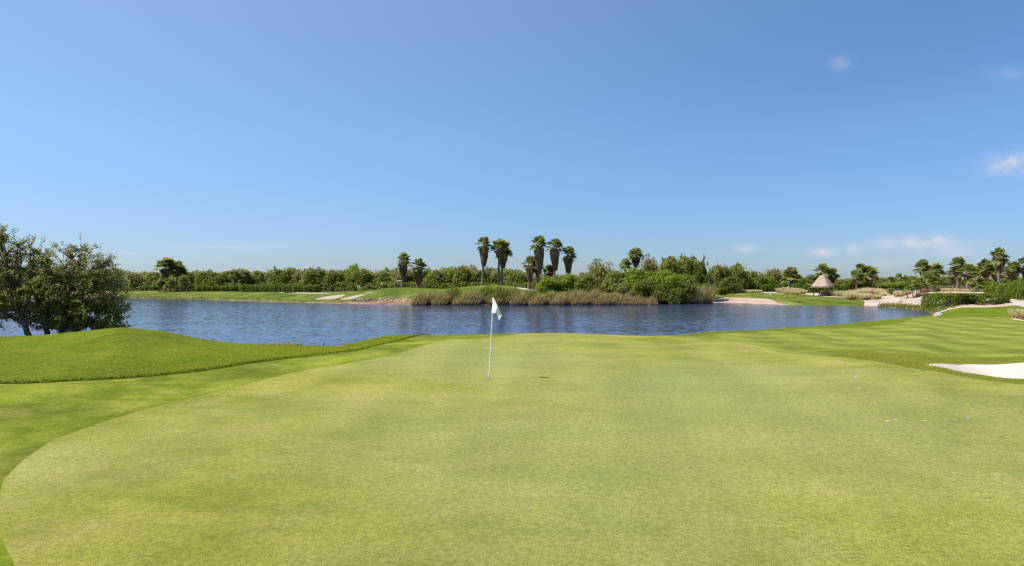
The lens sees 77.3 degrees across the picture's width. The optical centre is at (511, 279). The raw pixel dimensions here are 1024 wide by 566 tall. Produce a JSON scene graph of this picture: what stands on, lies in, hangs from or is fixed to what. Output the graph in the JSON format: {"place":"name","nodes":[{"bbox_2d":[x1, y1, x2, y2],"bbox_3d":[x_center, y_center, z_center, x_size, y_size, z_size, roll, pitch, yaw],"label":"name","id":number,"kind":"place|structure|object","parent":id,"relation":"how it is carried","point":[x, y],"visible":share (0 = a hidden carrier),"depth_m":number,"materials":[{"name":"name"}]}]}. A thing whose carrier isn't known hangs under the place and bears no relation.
{"place":"outdoors","nodes":[
{"label":"outdoors","id":0,"kind":"place"},
{"bbox_2d":[4,291,681,304],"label":"muddy shore","id":1,"kind":"structure","parent":0,"point":[395,301],"depth_m":123.33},
{"bbox_2d":[134,295,344,302],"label":"bank weeds","id":2,"kind":"object","parent":1,"relation":"on","point":[243,299],"visible":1,"depth_m":142.61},
{"bbox_2d":[410,291,429,305],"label":"reed clump","id":3,"kind":"object","parent":1,"relation":"on","point":[420,299],"visible":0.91,"depth_m":114.57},
{"bbox_2d":[430,290,450,305],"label":"reed clump","id":4,"kind":"object","parent":1,"relation":"on","point":[442,299],"visible":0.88,"depth_m":114.59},
{"bbox_2d":[444,286,462,303],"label":"reed clump","id":5,"kind":"object","parent":1,"relation":"on","point":[454,292],"visible":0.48,"depth_m":116.65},
{"bbox_2d":[452,291,469,305],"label":"reed clump","id":6,"kind":"object","parent":1,"relation":"on","point":[462,297],"visible":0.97,"depth_m":114.34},
{"bbox_2d":[459,289,482,305],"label":"reed clump","id":7,"kind":"object","parent":1,"relation":"on","point":[474,298],"visible":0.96,"depth_m":114.40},
{"bbox_2d":[479,283,495,303],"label":"reed clump","id":8,"kind":"object","parent":1,"relation":"on","point":[487,291],"visible":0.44,"depth_m":116.72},
{"bbox_2d":[483,284,509,304],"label":"reed clump","id":9,"kind":"object","parent":1,"relation":"on","point":[498,295],"visible":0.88,"depth_m":115.11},
{"bbox_2d":[503,285,519,304],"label":"reed clump","id":10,"kind":"object","parent":1,"relation":"on","point":[513,293],"visible":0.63,"depth_m":115.64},
{"bbox_2d":[508,291,526,305],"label":"reed clump","id":11,"kind":"object","parent":1,"relation":"on","point":[519,299],"visible":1,"depth_m":114.33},
{"bbox_2d":[527,292,544,305],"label":"reed clump","id":12,"kind":"object","parent":1,"relation":"on","point":[538,299],"visible":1,"depth_m":114.37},
{"bbox_2d":[548,291,567,305],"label":"reed clump","id":13,"kind":"object","parent":1,"relation":"on","point":[558,300],"visible":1,"depth_m":114.56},
{"bbox_2d":[570,290,589,305],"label":"reed clump","id":14,"kind":"object","parent":1,"relation":"on","point":[580,298],"visible":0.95,"depth_m":114.75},
{"bbox_2d":[585,287,601,304],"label":"reed clump","id":15,"kind":"object","parent":1,"relation":"on","point":[593,296],"visible":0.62,"depth_m":115.68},
{"bbox_2d":[592,292,610,304],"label":"reed clump","id":16,"kind":"object","parent":1,"relation":"on","point":[604,300],"visible":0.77,"depth_m":114.89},
{"bbox_2d":[617,292,633,304],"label":"reed clump","id":17,"kind":"object","parent":1,"relation":"on","point":[624,299],"visible":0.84,"depth_m":115.81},
{"bbox_2d":[629,278,657,299],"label":"bush","id":18,"kind":"object","parent":1,"relation":"on","point":[643,287],"visible":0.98,"depth_m":121.20,"materials":[{"name":"green plant"}]},
{"bbox_2d":[645,268,684,288],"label":"bush","id":19,"kind":"object","parent":1,"relation":"on","point":[671,278],"visible":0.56,"depth_m":123.16,"materials":[{"name":"green plant"}]},
{"bbox_2d":[649,282,682,303],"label":"bush","id":20,"kind":"object","parent":1,"relation":"on","point":[663,292],"visible":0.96,"depth_m":119.87,"materials":[{"name":"green plant"}]},
{"bbox_2d":[675,280,699,303],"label":"bush","id":21,"kind":"object","parent":1,"relation":"on","point":[686,290],"visible":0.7,"depth_m":120.94,"materials":[{"name":"green plant"}]},
{"bbox_2d":[682,283,706,303],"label":"reed clump","id":22,"kind":"object","parent":1,"relation":"on","point":[699,299],"visible":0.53,"depth_m":121.57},
{"bbox_2d":[690,254,711,289],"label":"background tree","id":23,"kind":"object","parent":1,"relation":"on","point":[700,271],"visible":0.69,"depth_m":130.58,"materials":[{"name":"green plant"}]},
{"bbox_2d":[701,282,718,303],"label":"reed clump","id":24,"kind":"object","parent":1,"relation":"on","point":[709,296],"visible":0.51,"depth_m":123.17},
{"bbox_2d":[0,333,838,565],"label":"green collar","id":25,"kind":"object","parent":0,"point":[34,417],"visible":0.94,"depth_m":14.33,"materials":[{"name":"plant"}]},
{"bbox_2d":[0,297,932,345],"bbox_3d":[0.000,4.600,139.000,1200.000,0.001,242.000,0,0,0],"label":"lake water","id":26,"kind":"structure","parent":0,"point":[266,322],"depth_m":74.16,"materials":[{"name":"blue liquid"}]},
{"bbox_2d":[1,283,969,298],"bbox_3d":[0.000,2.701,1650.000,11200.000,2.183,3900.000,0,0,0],"label":"scrub ground","id":27,"kind":"structure","parent":0,"point":[961,286],"depth_m":183.70,"materials":[{"name":"plant"}]},
{"bbox_2d":[122,270,145,290],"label":"background tree","id":28,"kind":"object","parent":27,"relation":"on","point":[135,277],"visible":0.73,"depth_m":188.98,"materials":[{"name":"green plant"}]},
{"bbox_2d":[142,271,163,288],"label":"background tree","id":29,"kind":"object","parent":27,"relation":"on","point":[150,277],"visible":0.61,"depth_m":188.97,"materials":[{"name":"green plant"}]},
{"bbox_2d":[194,269,210,285],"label":"background tree","id":30,"kind":"object","parent":27,"relation":"on","point":[199,278],"visible":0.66,"depth_m":186.57,"materials":[{"name":"green plant"}]},
{"bbox_2d":[202,268,227,285],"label":"background tree","id":31,"kind":"object","parent":27,"relation":"on","point":[215,278],"visible":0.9,"depth_m":184.07,"materials":[{"name":"green plant"}]},
{"bbox_2d":[2,280,535,290],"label":"woodland undergrowth","id":32,"kind":"object","parent":27,"relation":"on","point":[444,285],"visible":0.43,"depth_m":168.87,"materials":[{"name":"green plant"}]},
{"bbox_2d":[266,265,288,284],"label":"background tree","id":33,"kind":"object","parent":27,"relation":"on","point":[278,274],"visible":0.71,"depth_m":181.81,"materials":[{"name":"green plant"}]},
{"bbox_2d":[281,267,301,289],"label":"background tree","id":34,"kind":"object","parent":27,"relation":"on","point":[290,271],"visible":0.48,"depth_m":183.14,"materials":[{"name":"green plant"}]},
{"bbox_2d":[299,268,318,288],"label":"background tree","id":35,"kind":"object","parent":27,"relation":"on","point":[309,275],"visible":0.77,"depth_m":175.70,"materials":[{"name":"green plant"}]},
{"bbox_2d":[311,266,332,290],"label":"background tree","id":36,"kind":"object","parent":27,"relation":"on","point":[321,274],"visible":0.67,"depth_m":175.71,"materials":[{"name":"green plant"}]},
{"bbox_2d":[323,268,343,290],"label":"background tree","id":37,"kind":"object","parent":27,"relation":"on","point":[333,276],"visible":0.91,"depth_m":175.07,"materials":[{"name":"green plant"}]},
{"bbox_2d":[344,262,363,290],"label":"background tree","id":38,"kind":"object","parent":27,"relation":"on","point":[347,276],"visible":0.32,"depth_m":173.93,"materials":[{"name":"green plant"}]},
{"bbox_2d":[350,267,373,290],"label":"background tree","id":39,"kind":"object","parent":27,"relation":"on","point":[362,276],"visible":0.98,"depth_m":170.40,"materials":[{"name":"green plant"}]},
{"bbox_2d":[372,270,393,288],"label":"background tree","id":40,"kind":"object","parent":27,"relation":"on","point":[383,277],"visible":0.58,"depth_m":170.13,"materials":[{"name":"green plant"}]},
{"bbox_2d":[391,267,414,286],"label":"background tree","id":41,"kind":"object","parent":27,"relation":"on","point":[409,276],"visible":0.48,"depth_m":167.22,"materials":[{"name":"green plant"}]},
{"bbox_2d":[50,265,801,290],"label":"woodland","id":42,"kind":"object","parent":27,"relation":"on","point":[430,270],"visible":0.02,"depth_m":181.03,"materials":[{"name":"green plant"}]},
{"bbox_2d":[423,270,445,288],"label":"background tree","id":43,"kind":"object","parent":27,"relation":"on","point":[435,277],"visible":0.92,"depth_m":160.62,"materials":[{"name":"green plant"}]},
{"bbox_2d":[451,264,471,286],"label":"background tree","id":44,"kind":"object","parent":27,"relation":"on","point":[461,274],"visible":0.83,"depth_m":158.36,"materials":[{"name":"green plant"}]},
{"bbox_2d":[468,266,494,285],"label":"background tree","id":45,"kind":"object","parent":27,"relation":"on","point":[476,276],"visible":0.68,"depth_m":158.09,"materials":[{"name":"green plant"}]},
{"bbox_2d":[505,270,527,286],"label":"bush","id":46,"kind":"object","parent":27,"relation":"on","point":[517,277],"visible":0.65,"depth_m":154.72,"materials":[{"name":"green plant"}]},
{"bbox_2d":[545,238,563,292],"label":"fan palm","id":47,"kind":"object","parent":27,"relation":"on","point":[554,253],"visible":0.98,"depth_m":133.45,"materials":[{"name":"green plant"}]},
{"bbox_2d":[553,270,577,293],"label":"bush","id":48,"kind":"object","parent":27,"relation":"on","point":[567,280],"visible":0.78,"depth_m":130.40,"materials":[{"name":"green plant"}]},
{"bbox_2d":[561,246,577,292],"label":"fan palm","id":49,"kind":"object","parent":27,"relation":"on","point":[568,260],"visible":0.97,"depth_m":134.45,"materials":[{"name":"green plant"}]},
{"bbox_2d":[572,273,602,292],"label":"bush","id":50,"kind":"object","parent":27,"relation":"on","point":[587,283],"visible":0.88,"depth_m":127.54,"materials":[{"name":"green plant"}]},
{"bbox_2d":[587,258,614,285],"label":"background tree","id":51,"kind":"object","parent":27,"relation":"on","point":[599,268],"visible":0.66,"depth_m":139.03,"materials":[{"name":"green plant"}]},
{"bbox_2d":[601,270,625,294],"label":"bush","id":52,"kind":"object","parent":27,"relation":"on","point":[613,277],"visible":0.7,"depth_m":127.56,"materials":[{"name":"green plant"}]},
{"bbox_2d":[626,247,644,268],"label":"fan palm","id":53,"kind":"object","parent":27,"relation":"on","point":[635,255],"visible":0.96,"depth_m":134.48,"materials":[{"name":"green plant"}]},
{"bbox_2d":[621,263,653,287],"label":"bush","id":54,"kind":"object","parent":27,"relation":"on","point":[633,275],"visible":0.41,"depth_m":127.24,"materials":[{"name":"green plant"}]},
{"bbox_2d":[640,253,658,275],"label":"background tree","id":55,"kind":"object","parent":27,"relation":"on","point":[649,266],"visible":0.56,"depth_m":139.37,"materials":[{"name":"green plant"}]},
{"bbox_2d":[655,255,684,275],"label":"background tree","id":56,"kind":"object","parent":27,"relation":"on","point":[670,263],"visible":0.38,"depth_m":131.12,"materials":[{"name":"green plant"}]},
{"bbox_2d":[676,252,698,275],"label":"background tree","id":57,"kind":"object","parent":27,"relation":"on","point":[687,267],"visible":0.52,"depth_m":132.65,"materials":[{"name":"green plant"}]},
{"bbox_2d":[708,263,732,287],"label":"background tree","id":58,"kind":"object","parent":27,"relation":"on","point":[718,272],"visible":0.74,"depth_m":154.90,"materials":[{"name":"green plant"}]},
{"bbox_2d":[731,263,752,289],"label":"background tree","id":59,"kind":"object","parent":27,"relation":"on","point":[738,270],"visible":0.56,"depth_m":155.30,"materials":[{"name":"green plant"}]},
{"bbox_2d":[744,269,765,288],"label":"background tree","id":60,"kind":"object","parent":27,"relation":"on","point":[755,278],"visible":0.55,"depth_m":157.25,"materials":[{"name":"green plant"}]},
{"bbox_2d":[763,268,782,284],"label":"background tree","id":61,"kind":"object","parent":27,"relation":"on","point":[775,274],"visible":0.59,"depth_m":166.54,"materials":[{"name":"green plant"}]},
{"bbox_2d":[833,276,1023,285],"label":"scrub","id":62,"kind":"object","parent":27,"relation":"on","point":[941,280],"visible":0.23,"depth_m":236.34,"materials":[{"name":"green plant"}]},
{"bbox_2d":[117,285,864,305],"bbox_3d":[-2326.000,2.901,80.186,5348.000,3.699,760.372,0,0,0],"label":"fairway","id":63,"kind":"structure","parent":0,"point":[410,293],"depth_m":139.86,"materials":[{"name":"plant"}]},
{"bbox_2d":[151,257,178,290],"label":"fan palm","id":64,"kind":"object","parent":63,"relation":"on","point":[165,262],"visible":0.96,"depth_m":179.99,"materials":[{"name":"green plant"}]},
{"bbox_2d":[167,261,187,290],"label":"fan palm","id":65,"kind":"object","parent":63,"relation":"on","point":[180,267],"visible":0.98,"depth_m":181.51,"materials":[{"name":"green plant"}]},
{"bbox_2d":[194,285,238,291],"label":"clipped hedge","id":66,"kind":"object","parent":63,"relation":"on","point":[216,288],"visible":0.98,"depth_m":176.03,"materials":[{"name":"green plant"}]},
{"bbox_2d":[238,284,320,292],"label":"clipped hedge","id":67,"kind":"object","parent":63,"relation":"on","point":[277,287],"visible":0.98,"depth_m":168.29,"materials":[{"name":"green plant"}]},
{"bbox_2d":[396,252,410,286],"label":"fan palm","id":68,"kind":"object","parent":63,"relation":"on","point":[402,265],"visible":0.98,"depth_m":153.47,"materials":[{"name":"green plant"}]},
{"bbox_2d":[408,258,428,287],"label":"fan palm","id":69,"kind":"object","parent":63,"relation":"on","point":[417,271],"visible":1,"depth_m":150.38,"materials":[{"name":"green plant"}]},
{"bbox_2d":[475,236,491,284],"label":"fan palm","id":70,"kind":"object","parent":63,"relation":"on","point":[483,249],"visible":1,"depth_m":139.08,"materials":[{"name":"green plant"}]},
{"bbox_2d":[490,238,509,284],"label":"fan palm","id":71,"kind":"object","parent":63,"relation":"on","point":[499,252],"visible":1,"depth_m":139.05,"materials":[{"name":"green plant"}]},
{"bbox_2d":[493,241,512,285],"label":"fan palm","id":72,"kind":"object","parent":63,"relation":"on","point":[508,253],"visible":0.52,"depth_m":140.45,"materials":[{"name":"green plant"}]},
{"bbox_2d":[521,255,536,288],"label":"fan palm","id":73,"kind":"object","parent":63,"relation":"on","point":[529,268],"visible":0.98,"depth_m":135.50,"materials":[{"name":"green plant"}]},
{"bbox_2d":[528,235,547,282],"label":"fan palm","id":74,"kind":"object","parent":63,"relation":"on","point":[538,251],"visible":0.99,"depth_m":134.41,"materials":[{"name":"green plant"}]},
{"bbox_2d":[536,275,560,292],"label":"bush","id":75,"kind":"object","parent":63,"relation":"on","point":[546,284],"visible":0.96,"depth_m":129.80,"materials":[{"name":"green plant"}]},
{"bbox_2d":[610,282,634,297],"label":"bush","id":76,"kind":"object","parent":63,"relation":"on","point":[623,287],"visible":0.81,"depth_m":123.00,"materials":[{"name":"green plant"}]},
{"bbox_2d":[676,271,698,285],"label":"bush","id":77,"kind":"object","parent":63,"relation":"on","point":[687,278],"visible":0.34,"depth_m":124.42,"materials":[{"name":"green plant"}]},
{"bbox_2d":[719,274,743,292],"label":"bush","id":78,"kind":"object","parent":63,"relation":"on","point":[731,284],"visible":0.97,"depth_m":148.78,"materials":[{"name":"green plant"}]},
{"bbox_2d":[747,283,785,291],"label":"clipped hedge","id":79,"kind":"object","parent":63,"relation":"on","point":[768,287],"visible":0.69,"depth_m":155.37,"materials":[{"name":"green plant"}]},
{"bbox_2d":[779,267,802,285],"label":"fan palm","id":80,"kind":"object","parent":63,"relation":"on","point":[792,274],"visible":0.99,"depth_m":157.30,"materials":[{"name":"green plant"}]},
{"bbox_2d":[811,275,834,295],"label":"thatched hut","id":81,"kind":"object","parent":63,"relation":"on","point":[822,281],"visible":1,"depth_m":133.14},
{"bbox_2d":[813,263,833,278],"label":"fan palm","id":82,"kind":"object","parent":63,"relation":"on","point":[824,269],"visible":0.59,"depth_m":149.50,"materials":[{"name":"green plant"}]},
{"bbox_2d":[0,333,1023,565],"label":"putting green","id":83,"kind":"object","parent":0,"point":[556,449],"visible":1,"depth_m":8.86,"materials":[{"name":"plant"}]},
{"bbox_3d":[-0.615,2.693,16.964,0.108,0.120,0.108,0,0,0],"label":"golf hole","id":84,"kind":"object","parent":83,"relation":"in","visible":0},
{"bbox_2d":[488,297,501,378],"bbox_3d":[-0.432,1.595,16.937,0.363,2.270,0.193,0,0,-18],"label":"flagstick","id":85,"kind":"object","parent":84,"relation":"in","point":[495,309],"visible":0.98,"depth_m":16.95,"materials":[{"name":"white paint"}]},
{"bbox_2d":[0,306,1023,383],"bbox_3d":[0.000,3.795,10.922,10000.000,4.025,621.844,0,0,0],"label":"rough grass","id":86,"kind":"structure","parent":0,"point":[147,343],"depth_m":21.84,"materials":[{"name":"plant"}]},
{"bbox_2d":[0,223,51,335],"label":"shoreline tree","id":87,"kind":"object","parent":86,"relation":"on","point":[9,273],"visible":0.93,"depth_m":30.49,"materials":[{"name":"green plant"}]},
{"bbox_2d":[7,234,134,334],"bbox_3d":[-21.552,0.440,31.221,5.529,5.507,3.607,0,0,-22],"label":"shoreline tree","id":88,"kind":"object","parent":86,"relation":"on","point":[58,277],"visible":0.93,"depth_m":31.03,"materials":[{"name":"green plant"}]},
{"bbox_2d":[46,298,121,332],"bbox_3d":[-20.725,1.940,30.984,3.184,2.515,2.019,0,0,-20],"label":"shrub","id":89,"kind":"object","parent":86,"relation":"on","point":[60,309],"visible":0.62,"depth_m":30.81,"materials":[{"name":"green plant"}]},
{"bbox_2d":[0,333,430,382],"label":"rough edge grass","id":90,"kind":"structure","parent":86,"relation":"on","point":[197,369],"depth_m":18.71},
{"bbox_2d":[0,0,1023,278],"label":"sky","id":91,"kind":"structure","parent":0,"point":[221,136],"materials":[{"name":"blue"}]},
{"bbox_2d":[713,298,787,304],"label":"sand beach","id":92,"kind":"structure","parent":0,"point":[747,300],"depth_m":128.07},
{"bbox_2d":[686,317,1023,357],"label":"mown fairway","id":93,"kind":"structure","parent":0,"point":[959,337],"depth_m":36.17,"materials":[{"name":"plant"}]},
{"bbox_2d":[759,331,1023,383],"bbox_3d":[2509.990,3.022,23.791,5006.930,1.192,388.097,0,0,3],"label":"semi rough","id":94,"kind":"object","parent":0,"point":[911,358],"depth_m":21.03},
{"bbox_2d":[774,290,1023,313],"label":"sandy ground","id":95,"kind":"structure","parent":0,"point":[888,295],"depth_m":111.86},
{"bbox_2d":[787,282,879,292],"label":"clipped hedge","id":96,"kind":"object","parent":95,"relation":"on","point":[844,287],"visible":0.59,"depth_m":144.66,"materials":[{"name":"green plant"}]},
{"bbox_2d":[846,268,865,289],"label":"fan palm","id":97,"kind":"object","parent":95,"relation":"on","point":[858,274],"visible":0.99,"depth_m":141.78,"materials":[{"name":"green plant"}]},
{"bbox_2d":[861,266,878,285],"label":"fan palm","id":98,"kind":"object","parent":95,"relation":"on","point":[871,275],"visible":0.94,"depth_m":142.44,"materials":[{"name":"green plant"}]},
{"bbox_2d":[874,302,948,313],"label":"marsh grass","id":99,"kind":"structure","parent":95,"relation":"on","point":[914,307],"depth_m":99.33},
{"bbox_2d":[911,259,932,288],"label":"fan palm","id":100,"kind":"object","parent":95,"relation":"on","point":[923,265],"visible":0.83,"depth_m":127.69,"materials":[{"name":"green plant"}]},
{"bbox_2d":[919,271,938,289],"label":"fan palm","id":101,"kind":"object","parent":95,"relation":"on","point":[930,278],"visible":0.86,"depth_m":121.27,"materials":[{"name":"green plant"}]},
{"bbox_2d":[929,262,948,288],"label":"fan palm","id":102,"kind":"object","parent":95,"relation":"on","point":[937,271],"visible":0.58,"depth_m":128.42,"materials":[{"name":"green plant"}]},
{"bbox_2d":[948,256,966,287],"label":"fan palm","id":103,"kind":"object","parent":95,"relation":"on","point":[957,261],"visible":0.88,"depth_m":117.73,"materials":[{"name":"green plant"}]},
{"bbox_2d":[920,292,1010,310],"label":"broad hedge","id":104,"kind":"object","parent":95,"relation":"on","point":[941,298],"visible":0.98,"depth_m":88.62,"materials":[{"name":"green plant"}]},
{"bbox_2d":[956,264,981,288],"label":"fan palm","id":105,"kind":"object","parent":95,"relation":"on","point":[968,275],"visible":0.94,"depth_m":114.68,"materials":[{"name":"green plant"}]},
{"bbox_2d":[967,275,985,290],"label":"fan palm","id":106,"kind":"object","parent":95,"relation":"on","point":[980,279],"visible":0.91,"depth_m":111.64,"materials":[{"name":"green plant"}]},
{"bbox_2d":[976,259,996,278],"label":"fan palm","id":107,"kind":"object","parent":95,"relation":"on","point":[985,272],"visible":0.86,"depth_m":115.59,"materials":[{"name":"green plant"}]},
{"bbox_2d":[989,247,1010,281],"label":"fan palm","id":108,"kind":"object","parent":95,"relation":"on","point":[998,261],"visible":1,"depth_m":108.69,"materials":[{"name":"green plant"}]},
{"bbox_2d":[982,282,1023,299],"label":"broad hedge","id":109,"kind":"object","parent":95,"relation":"on","point":[1007,287],"visible":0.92,"depth_m":97.46,"materials":[{"name":"green plant"}]},
{"bbox_2d":[1002,261,1021,281],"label":"fan palm","id":110,"kind":"object","parent":95,"relation":"on","point":[1013,274],"visible":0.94,"depth_m":110.58,"materials":[{"name":"green plant"}]},
{"bbox_2d":[927,362,1023,378],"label":"greenside bunker","id":111,"kind":"object","parent":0,"point":[1013,370],"visible":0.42,"depth_m":22.61},
{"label":"sand patch","id":112,"kind":"structure","parent":0,"visible":0},
{"bbox_2d":[1007,308,1023,318],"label":"fountain grass","id":113,"kind":"object","parent":112,"relation":"on","point":[1017,314],"depth_m":64.33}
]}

